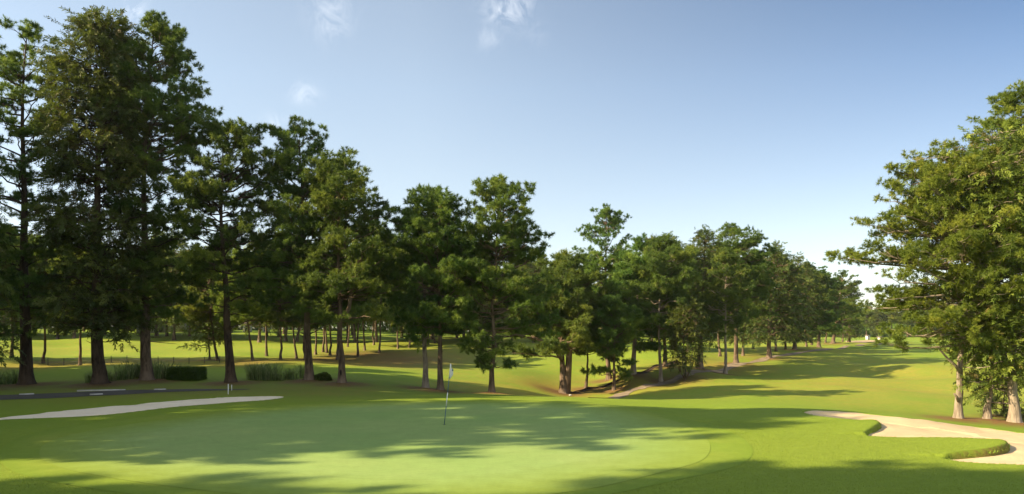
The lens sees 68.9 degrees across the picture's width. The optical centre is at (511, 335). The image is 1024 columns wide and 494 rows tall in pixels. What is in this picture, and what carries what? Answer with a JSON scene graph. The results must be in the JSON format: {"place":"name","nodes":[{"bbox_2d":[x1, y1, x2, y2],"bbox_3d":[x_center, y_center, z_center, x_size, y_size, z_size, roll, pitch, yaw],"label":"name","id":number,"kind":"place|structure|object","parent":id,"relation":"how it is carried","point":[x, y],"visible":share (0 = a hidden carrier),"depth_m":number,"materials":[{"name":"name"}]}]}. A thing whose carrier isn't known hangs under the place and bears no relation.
{"place":"outdoors","nodes":[
{"label":"outdoors","id":0,"kind":"place"},
{"bbox_2d":[0,389,245,399],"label":"cart path","id":1,"kind":"structure","parent":0,"point":[56,395],"depth_m":39.41,"materials":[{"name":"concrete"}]},
{"bbox_2d":[0,328,1023,493],"bbox_3d":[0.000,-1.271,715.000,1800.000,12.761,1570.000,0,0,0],"label":"ground","id":2,"kind":"structure","parent":0,"point":[892,381],"depth_m":46.02,"materials":[{"name":"green plant"}]},
{"bbox_2d":[2,375,14,384],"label":"reed clump","id":3,"kind":"object","parent":2,"relation":"on","point":[7,382],"visible":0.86,"depth_m":46.61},
{"bbox_2d":[0,369,17,383],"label":"reed clump","id":4,"kind":"object","parent":2,"relation":"on","point":[9,376],"visible":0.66,"depth_m":47.09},
{"bbox_2d":[0,310,19,325],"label":"cypress tree","id":5,"kind":"object","parent":2,"relation":"on","point":[4,320],"visible":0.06,"depth_m":147.00,"materials":[{"name":"green plant"}]},
{"bbox_2d":[1,369,18,383],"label":"reed clump","id":6,"kind":"object","parent":2,"relation":"on","point":[15,378],"visible":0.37,"depth_m":47.65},
{"bbox_2d":[0,151,26,366],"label":"pine tree","id":7,"kind":"object","parent":2,"relation":"on","point":[4,295],"visible":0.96,"depth_m":42.89,"materials":[{"name":"green plant"}]},
{"bbox_2d":[0,225,35,355],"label":"pine tree","id":8,"kind":"object","parent":2,"relation":"on","point":[15,243],"visible":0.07,"depth_m":73.25,"materials":[{"name":"green plant"}]},
{"bbox_2d":[7,236,80,362],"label":"pine tree","id":9,"kind":"object","parent":2,"relation":"on","point":[35,265],"visible":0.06,"depth_m":68.84,"materials":[{"name":"green plant"}]},
{"bbox_2d":[0,14,88,384],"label":"pine tree","id":10,"kind":"object","parent":2,"relation":"on","point":[11,72],"visible":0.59,"depth_m":45.53,"materials":[{"name":"green plant"}]},
{"bbox_2d":[34,246,67,339],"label":"cypress tree","id":11,"kind":"object","parent":2,"relation":"on","point":[57,337],"depth_m":122.03,"materials":[{"name":"green plant"}]},
{"bbox_2d":[34,239,116,364],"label":"pine tree","id":12,"kind":"object","parent":2,"relation":"on","point":[80,347],"visible":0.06,"depth_m":65.13,"materials":[{"name":"green plant"}]},
{"bbox_2d":[77,389,125,391],"bbox_3d":[-22.705,3.039,41.300,2.401,0.130,0.160,0,0,-14],"label":"kerb stone","id":13,"kind":"object","parent":2,"relation":"on","point":[101,390],"visible":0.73,"depth_m":41.30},
{"bbox_2d":[18,4,184,384],"bbox_3d":[-24.694,-8.435,45.185,8.740,23.306,8.645,0,0,40],"label":"pine tree","id":14,"kind":"object","parent":2,"relation":"on","point":[68,158],"visible":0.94,"depth_m":43.70,"materials":[{"name":"green plant"}]},
{"bbox_2d":[107,371,117,380],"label":"reed clump","id":15,"kind":"object","parent":2,"relation":"on","point":[113,377],"visible":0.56,"depth_m":46.90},
{"bbox_2d":[110,361,138,379],"bbox_3d":[-24.983,2.240,48.293,2.747,1.278,3.030,0,0,-20],"label":"reed clump","id":16,"kind":"object","parent":2,"relation":"on","point":[124,374],"visible":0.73,"depth_m":48.06,"materials":[{"name":"plant"}]},
{"bbox_2d":[113,359,139,376],"bbox_3d":[-25.488,2.097,50.034,3.000,1.340,3.199,0,0,31],"label":"reed clump","id":17,"kind":"object","parent":2,"relation":"on","point":[126,362],"visible":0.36,"depth_m":50.20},
{"bbox_2d":[0,396,282,419],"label":"sand bunker","id":18,"kind":"object","parent":2,"relation":"on","point":[109,410],"visible":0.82,"depth_m":32.43},
{"bbox_2d":[63,356,219,364],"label":"wire fence","id":19,"kind":"object","parent":2,"relation":"on","point":[173,360],"visible":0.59,"depth_m":68.55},
{"bbox_2d":[85,9,222,380],"bbox_3d":[-22.318,-8.554,47.163,8.005,23.340,8.024,0,0,-26],"label":"pine tree","id":20,"kind":"object","parent":2,"relation":"on","point":[177,115],"visible":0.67,"depth_m":45.99,"materials":[{"name":"green plant"}]},
{"bbox_2d":[131,231,176,335],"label":"cypress tree","id":21,"kind":"object","parent":2,"relation":"on","point":[156,327],"visible":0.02,"depth_m":130.70,"materials":[{"name":"green plant"}]},
{"bbox_2d":[152,358,169,378],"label":"reed clump","id":22,"kind":"object","parent":2,"relation":"on","point":[157,374],"visible":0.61,"depth_m":48.19,"materials":[{"name":"plant"}]},
{"bbox_2d":[136,324,193,332],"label":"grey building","id":23,"kind":"structure","parent":2,"relation":"on","point":[178,329],"depth_m":147.00,"materials":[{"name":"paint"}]},
{"bbox_2d":[140,227,195,339],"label":"tree","id":24,"kind":"object","parent":2,"relation":"on","point":[184,245],"visible":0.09,"depth_m":120.42,"materials":[{"name":"green plant"}]},
{"bbox_2d":[153,250,186,335],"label":"cypress tree","id":25,"kind":"object","parent":2,"relation":"on","point":[166,334],"visible":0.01,"depth_m":130.65,"materials":[{"name":"green plant"}]},
{"bbox_2d":[154,361,187,378],"bbox_3d":[-22.506,2.226,48.757,3.072,1.287,2.880,0,0,11],"label":"reed clump","id":26,"kind":"object","parent":2,"relation":"on","point":[164,375],"visible":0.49,"depth_m":48.47,"materials":[{"name":"plant"}]},
{"bbox_2d":[165,366,207,380],"bbox_3d":[-21.106,2.497,48.503,2.132,1.090,1.893,0,0,0],"label":"clipped hedge","id":27,"kind":"object","parent":2,"relation":"on","point":[190,373],"visible":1,"depth_m":47.69,"materials":[{"name":"green plant"}]},
{"bbox_2d":[176,284,235,358],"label":"pine tree","id":28,"kind":"object","parent":2,"relation":"on","point":[196,328],"visible":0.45,"depth_m":74.36,"materials":[{"name":"green plant"}]},
{"bbox_2d":[174,246,247,360],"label":"pine tree","id":29,"kind":"object","parent":2,"relation":"on","point":[197,315],"visible":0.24,"depth_m":73.22,"materials":[{"name":"green plant"}]},
{"bbox_2d":[163,110,296,382],"bbox_3d":[-17.196,-5.254,46.031,7.904,16.897,7.970,0,0,0],"label":"pine tree","id":30,"kind":"object","parent":2,"relation":"on","point":[198,186],"visible":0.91,"depth_m":45.20,"materials":[{"name":"green plant"}]},
{"bbox_2d":[206,247,275,360],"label":"pine tree","id":31,"kind":"object","parent":2,"relation":"on","point":[233,317],"visible":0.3,"depth_m":68.71,"materials":[{"name":"green plant"}]},
{"bbox_2d":[236,361,271,379],"bbox_3d":[-16.817,2.286,48.950,3.064,1.293,2.778,0,0,33],"label":"reed clump","id":32,"kind":"object","parent":2,"relation":"on","point":[249,376],"visible":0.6,"depth_m":48.61,"materials":[{"name":"plant"}]},
{"bbox_2d":[241,250,269,355],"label":"pine tree","id":33,"kind":"object","parent":2,"relation":"on","point":[266,350],"visible":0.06,"depth_m":82.96,"materials":[{"name":"brown plant"}]},
{"bbox_2d":[235,228,282,341],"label":"cypress tree","id":34,"kind":"object","parent":2,"relation":"on","point":[259,324],"visible":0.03,"depth_m":117.91,"materials":[{"name":"green plant"}]},
{"bbox_2d":[246,361,271,379],"bbox_3d":[-16.256,2.286,48.605,2.875,1.285,3.067,0,0,-20],"label":"reed clump","id":35,"kind":"object","parent":2,"relation":"on","point":[259,373],"visible":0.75,"depth_m":48.35,"materials":[{"name":"plant"}]},
{"bbox_2d":[257,365,280,380],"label":"reed clump","id":36,"kind":"object","parent":2,"relation":"on","point":[268,375],"visible":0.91,"depth_m":47.77,"materials":[{"name":"plant"}]},
{"bbox_2d":[259,363,282,379],"bbox_3d":[-15.662,2.294,48.930,2.464,1.222,2.502,0,0,-17],"label":"reed clump","id":37,"kind":"object","parent":2,"relation":"on","point":[271,369],"visible":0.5,"depth_m":48.73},
{"bbox_2d":[249,250,303,359],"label":"pine tree","id":38,"kind":"object","parent":2,"relation":"on","point":[286,316],"visible":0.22,"depth_m":70.98,"materials":[{"name":"green plant"}]},
{"bbox_2d":[270,371,286,380],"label":"reed clump","id":39,"kind":"object","parent":2,"relation":"on","point":[280,379],"visible":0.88,"depth_m":47.80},
{"bbox_2d":[264,258,302,358],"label":"pine tree","id":40,"kind":"object","parent":2,"relation":"on","point":[296,355],"visible":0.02,"depth_m":79.34,"materials":[{"name":"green plant"}]},
{"bbox_2d":[282,367,298,379],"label":"reed clump","id":41,"kind":"object","parent":2,"relation":"on","point":[292,377],"visible":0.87,"depth_m":48.42,"materials":[{"name":"plant"}]},
{"bbox_2d":[235,114,363,379],"bbox_3d":[-13.256,-5.503,47.029,7.454,17.204,7.686,0,0,29],"label":"pine tree","id":42,"kind":"object","parent":2,"relation":"on","point":[277,255],"visible":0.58,"depth_m":45.84,"materials":[{"name":"green plant"}]},
{"bbox_2d":[276,255,326,359],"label":"pine tree","id":43,"kind":"object","parent":2,"relation":"on","point":[313,326],"visible":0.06,"depth_m":76.81,"materials":[{"name":"green plant"}]},
{"bbox_2d":[292,234,314,341],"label":"pine tree","id":44,"kind":"object","parent":2,"relation":"on","point":[297,336],"depth_m":122.57,"materials":[{"name":"brown plant"}]},
{"bbox_2d":[292,362,315,377],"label":"reed clump","id":45,"kind":"object","parent":2,"relation":"on","point":[301,373],"visible":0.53,"depth_m":49.61,"materials":[{"name":"plant"}]},
{"bbox_2d":[314,328,316,354],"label":"pine tree","id":46,"kind":"object","parent":2,"relation":"on","point":[315,351],"depth_m":88.87,"materials":[{"name":"brown plant"}]},
{"bbox_2d":[314,371,332,380],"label":"shrub","id":47,"kind":"object","parent":2,"relation":"on","point":[324,376],"visible":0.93,"depth_m":46.79,"materials":[{"name":"green plant"}]},
{"bbox_2d":[322,327,324,351],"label":"pine tree","id":48,"kind":"object","parent":2,"relation":"on","point":[323,349],"visible":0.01,"depth_m":93.91,"materials":[{"name":"brown plant"}]},
{"bbox_2d":[315,300,336,355],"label":"pine tree","id":49,"kind":"object","parent":2,"relation":"on","point":[330,348],"visible":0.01,"depth_m":86.47,"materials":[{"name":"brown plant"}]},
{"bbox_2d":[325,324,328,352],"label":"pine tree","id":50,"kind":"object","parent":2,"relation":"on","point":[326,347],"depth_m":92.85,"materials":[{"name":"brown plant"}]},
{"bbox_2d":[315,261,374,359],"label":"pine tree","id":51,"kind":"object","parent":2,"relation":"on","point":[352,312],"visible":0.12,"depth_m":78.50,"materials":[{"name":"green plant"}]},
{"bbox_2d":[285,148,416,382],"bbox_3d":[-9.744,-4.051,44.876,7.236,14.423,7.286,0,0,35],"label":"pine tree","id":52,"kind":"object","parent":2,"relation":"on","point":[335,201],"visible":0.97,"depth_m":43.99,"materials":[{"name":"green plant"}]},
{"bbox_2d":[348,241,356,341],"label":"pine tree","id":53,"kind":"object","parent":2,"relation":"on","point":[354,335],"visible":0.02,"depth_m":122.01,"materials":[{"name":"brown plant"}]},
{"bbox_2d":[342,322,365,334],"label":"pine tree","id":54,"kind":"object","parent":2,"relation":"on","point":[356,325],"visible":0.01,"depth_m":158.49,"materials":[{"name":"green plant"}]},
{"bbox_2d":[351,257,389,356],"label":"pine tree","id":55,"kind":"object","parent":2,"relation":"on","point":[371,301],"visible":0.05,"depth_m":83.88,"materials":[{"name":"green plant"}]},
{"bbox_2d":[0,399,752,493],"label":"green collar","id":56,"kind":"object","parent":2,"relation":"on","point":[21,455],"visible":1,"depth_m":18.53,"materials":[{"name":"green plant"}]},
{"bbox_2d":[39,401,709,493],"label":"putting green","id":57,"kind":"object","parent":56,"relation":"on","point":[486,447],"visible":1,"depth_m":19.59,"materials":[{"name":"plant"}]},
{"bbox_2d":[443,364,452,424],"bbox_3d":[-2.146,2.009,25.100,0.369,2.146,0.108,0,0,0],"label":"golf flag","id":58,"kind":"object","parent":57,"relation":"on","point":[451,372],"visible":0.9,"depth_m":25.09,"materials":[{"name":"fabric"}]},
{"bbox_2d":[349,226,404,341],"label":"pine tree","id":59,"kind":"object","parent":2,"relation":"on","point":[376,332],"visible":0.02,"depth_m":119.20,"materials":[{"name":"green plant"}]},
{"bbox_2d":[362,301,391,350],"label":"pine tree","id":60,"kind":"object","parent":2,"relation":"on","point":[364,348],"visible":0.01,"depth_m":96.83,"materials":[{"name":"brown plant"}]},
{"bbox_2d":[369,262,406,352],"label":"pine tree","id":61,"kind":"object","parent":2,"relation":"on","point":[390,318],"visible":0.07,"depth_m":92.51,"materials":[{"name":"green plant"}]},
{"bbox_2d":[382,267,406,348],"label":"pine tree","id":62,"kind":"object","parent":2,"relation":"on","point":[400,323],"visible":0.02,"depth_m":103.86,"materials":[{"name":"brown plant"}]},
{"bbox_2d":[385,258,421,341],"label":"cypress tree","id":63,"kind":"object","parent":2,"relation":"on","point":[391,325],"depth_m":120.42,"materials":[{"name":"green plant"}]},
{"bbox_2d":[384,205,462,387],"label":"pine tree","id":64,"kind":"object","parent":2,"relation":"on","point":[423,341],"visible":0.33,"depth_m":45.97,"materials":[{"name":"green plant"}]},
{"bbox_2d":[378,183,496,389],"bbox_3d":[-4.525,-2.903,46.068,7.497,13.172,7.280,0,0,44],"label":"pine tree","id":65,"kind":"object","parent":2,"relation":"on","point":[435,201],"visible":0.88,"depth_m":44.54,"materials":[{"name":"green plant"}]},
{"bbox_2d":[0,303,958,339],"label":"woodland","id":66,"kind":"object","parent":2,"relation":"on","point":[385,327],"visible":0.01,"depth_m":196.78,"materials":[{"name":"plant"}]},
{"bbox_2d":[457,241,510,336],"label":"cypress tree","id":67,"kind":"object","parent":2,"relation":"on","point":[482,308],"visible":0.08,"depth_m":116.98,"materials":[{"name":"green plant"}]},
{"bbox_2d":[440,173,570,391],"bbox_3d":[-0.749,-3.180,46.124,7.802,13.981,7.315,0,0,-41],"label":"pine tree","id":68,"kind":"object","parent":2,"relation":"on","point":[511,232],"visible":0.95,"depth_m":45.04,"materials":[{"name":"green plant"}]},
{"bbox_2d":[2,395,1021,463],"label":"bunker edge grass","id":69,"kind":"structure","parent":2,"relation":"on","point":[802,411],"depth_m":29.12,"materials":[{"name":"plant"}]},
{"bbox_2d":[508,247,551,342],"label":"pine tree","id":70,"kind":"object","parent":2,"relation":"on","point":[535,270],"visible":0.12,"depth_m":126.68,"materials":[{"name":"green plant"}]},
{"bbox_2d":[495,248,615,393],"bbox_3d":[3.811,-1.258,65.312,11.543,13.154,11.280,0,0,0],"label":"pine tree","id":71,"kind":"object","parent":2,"relation":"on","point":[577,314],"visible":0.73,"depth_m":63.56,"materials":[{"name":"green plant"}]},
{"bbox_2d":[572,303,601,387],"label":"pine tree","id":72,"kind":"object","parent":2,"relation":"on","point":[586,379],"visible":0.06,"depth_m":67.91,"materials":[{"name":"brown plant"}]},
{"bbox_2d":[572,202,643,379],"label":"pine tree","id":73,"kind":"object","parent":2,"relation":"on","point":[596,260],"visible":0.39,"depth_m":73.06,"materials":[{"name":"green plant"}]},
{"bbox_2d":[580,278,649,390],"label":"pine tree","id":74,"kind":"object","parent":2,"relation":"on","point":[629,320],"visible":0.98,"depth_m":63.99,"materials":[{"name":"green plant"}]},
{"bbox_2d":[596,244,640,332],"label":"cypress tree","id":75,"kind":"object","parent":2,"relation":"on","point":[612,275],"visible":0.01,"depth_m":108.69,"materials":[{"name":"green plant"}]},
{"bbox_2d":[567,362,674,393],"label":"ditch bed","id":76,"kind":"object","parent":2,"relation":"on","point":[647,371],"visible":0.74,"depth_m":68.16,"materials":[{"name":"soil"}]},
{"bbox_2d":[571,361,674,392],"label":"ditch bank","id":77,"kind":"structure","parent":2,"relation":"on","point":[616,380],"depth_m":68.61,"materials":[{"name":"soil"}]},
{"bbox_2d":[606,232,687,374],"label":"pine tree","id":78,"kind":"object","parent":2,"relation":"on","point":[621,275],"visible":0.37,"depth_m":67.98,"materials":[{"name":"green plant"}]},
{"bbox_2d":[623,233,702,381],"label":"pine tree","id":79,"kind":"object","parent":2,"relation":"on","point":[663,291],"visible":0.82,"depth_m":65.67,"materials":[{"name":"green plant"}]},
{"bbox_2d":[638,230,697,365],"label":"cypress tree","id":80,"kind":"object","parent":2,"relation":"on","point":[686,295],"visible":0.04,"depth_m":73.56,"materials":[{"name":"green plant"}]},
{"bbox_2d":[659,299,713,379],"bbox_3d":[15.266,0.427,65.087,4.833,7.346,4.888,0,0,0],"label":"stemmed bush","id":81,"kind":"object","parent":2,"relation":"on","point":[679,333],"visible":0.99,"depth_m":64.51,"materials":[{"name":"green plant"}]},
{"bbox_2d":[679,224,725,369],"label":"pine tree","id":82,"kind":"object","parent":2,"relation":"on","point":[707,236],"visible":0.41,"depth_m":75.90,"materials":[{"name":"green plant"}]},
{"bbox_2d":[688,250,728,355],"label":"pine tree","id":83,"kind":"object","parent":2,"relation":"on","point":[719,354],"visible":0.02,"depth_m":97.95,"materials":[{"name":"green plant"}]},
{"bbox_2d":[690,247,756,373],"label":"pine tree","id":84,"kind":"object","parent":2,"relation":"on","point":[733,295],"visible":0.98,"depth_m":71.28,"materials":[{"name":"green plant"}]},
{"bbox_2d":[691,221,779,362],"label":"pine tree","id":85,"kind":"object","parent":2,"relation":"on","point":[757,261],"visible":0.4,"depth_m":80.76,"materials":[{"name":"green plant"}]},
{"bbox_2d":[719,249,767,355],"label":"cypress tree","id":86,"kind":"object","parent":2,"relation":"on","point":[739,339],"visible":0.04,"depth_m":97.14,"materials":[{"name":"green plant"}]},
{"bbox_2d":[738,239,815,358],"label":"cypress tree","id":87,"kind":"object","parent":2,"relation":"on","point":[786,284],"visible":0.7,"depth_m":89.53,"materials":[{"name":"green plant"}]},
{"bbox_2d":[760,254,807,350],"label":"pine tree","id":88,"kind":"object","parent":2,"relation":"on","point":[803,308],"visible":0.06,"depth_m":106.14,"materials":[{"name":"green plant"}]},
{"bbox_2d":[764,259,809,349],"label":"cypress tree","id":89,"kind":"object","parent":2,"relation":"on","point":[785,345],"visible":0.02,"depth_m":114.39,"materials":[{"name":"green plant"}]},
{"bbox_2d":[776,251,826,349],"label":"cypress tree","id":90,"kind":"object","parent":2,"relation":"on","point":[806,314],"visible":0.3,"depth_m":112.76,"materials":[{"name":"green plant"}]},
{"bbox_2d":[802,264,828,344],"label":"cypress tree","id":91,"kind":"object","parent":2,"relation":"on","point":[823,333],"visible":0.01,"depth_m":137.44,"materials":[{"name":"green plant"}]},
{"bbox_2d":[799,261,832,346],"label":"pine tree","id":92,"kind":"object","parent":2,"relation":"on","point":[826,279],"visible":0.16,"depth_m":123.35,"materials":[{"name":"green plant"}]},
{"bbox_2d":[801,265,845,347],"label":"pine tree","id":93,"kind":"object","parent":2,"relation":"on","point":[827,325],"visible":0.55,"depth_m":125.33,"materials":[{"name":"green plant"}]},
{"bbox_2d":[824,270,845,342],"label":"pine tree","id":94,"kind":"object","parent":2,"relation":"on","point":[838,288],"visible":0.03,"depth_m":149.90,"materials":[{"name":"green plant"}]},
{"bbox_2d":[826,270,864,343],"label":"pine tree","id":95,"kind":"object","parent":2,"relation":"on","point":[847,314],"visible":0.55,"depth_m":146.86,"materials":[{"name":"green plant"}]},
{"bbox_2d":[836,280,866,341],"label":"cypress tree","id":96,"kind":"object","parent":2,"relation":"on","point":[848,337],"visible":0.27,"depth_m":171.11,"materials":[{"name":"green plant"}]},
{"bbox_2d":[840,277,864,341],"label":"pine tree","id":97,"kind":"object","parent":2,"relation":"on","point":[855,310],"visible":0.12,"depth_m":168.85,"materials":[{"name":"green plant"}]},
{"bbox_2d":[854,306,876,334],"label":"pine tree","id":98,"kind":"object","parent":2,"relation":"on","point":[867,315],"visible":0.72,"depth_m":274.03,"materials":[{"name":"green plant"}]},
{"bbox_2d":[868,309,886,337],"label":"cypress tree","id":99,"kind":"object","parent":2,"relation":"on","point":[875,315],"visible":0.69,"depth_m":271.36,"materials":[{"name":"green plant"}]},
{"bbox_2d":[871,297,905,336],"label":"pine tree","id":100,"kind":"object","parent":2,"relation":"on","point":[894,318],"visible":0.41,"depth_m":272.62,"materials":[{"name":"green plant"}]},
{"bbox_2d":[804,410,1023,464],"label":"sand bunker","id":101,"kind":"object","parent":2,"relation":"on","point":[899,427],"visible":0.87,"depth_m":25.39},
{"bbox_2d":[908,305,929,328],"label":"pine tree","id":102,"kind":"object","parent":2,"relation":"on","point":[918,311],"visible":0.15,"depth_m":274.02,"materials":[{"name":"green plant"}]},
{"bbox_2d":[822,137,1023,418],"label":"pine tree","id":103,"kind":"object","parent":2,"relation":"on","point":[905,298],"visible":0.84,"depth_m":35.72,"materials":[{"name":"green plant"}]},
{"bbox_2d":[895,119,1023,418],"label":"pine tree","id":104,"kind":"object","parent":2,"relation":"on","point":[1012,172],"visible":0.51,"depth_m":35.61,"materials":[{"name":"green plant"}]},
{"bbox_2d":[941,133,1023,422],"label":"pine tree","id":105,"kind":"object","parent":2,"relation":"on","point":[1014,413],"visible":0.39,"depth_m":35.62,"materials":[{"name":"green plant"}]},
{"bbox_2d":[965,78,1023,266],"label":"pine tree","id":106,"kind":"object","parent":2,"relation":"on","point":[1011,102],"visible":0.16,"depth_m":38.30,"materials":[{"name":"green plant"}]},
{"bbox_2d":[972,365,1023,418],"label":"cypress sapling","id":107,"kind":"object","parent":2,"relation":"on","point":[1004,412],"visible":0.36,"depth_m":38.78,"materials":[{"name":"green plant"}]},
{"bbox_2d":[0,0,1023,330],"label":"sky","id":108,"kind":"structure","parent":0,"point":[783,119],"materials":[{"name":"blue"}]},
{"bbox_2d":[588,343,883,398],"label":"dirt path","id":109,"kind":"structure","parent":0,"point":[673,380],"depth_m":70.33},
{"bbox_2d":[846,340,874,342],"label":"bunker","id":110,"kind":"object","parent":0,"point":[863,341],"visible":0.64,"depth_m":177.20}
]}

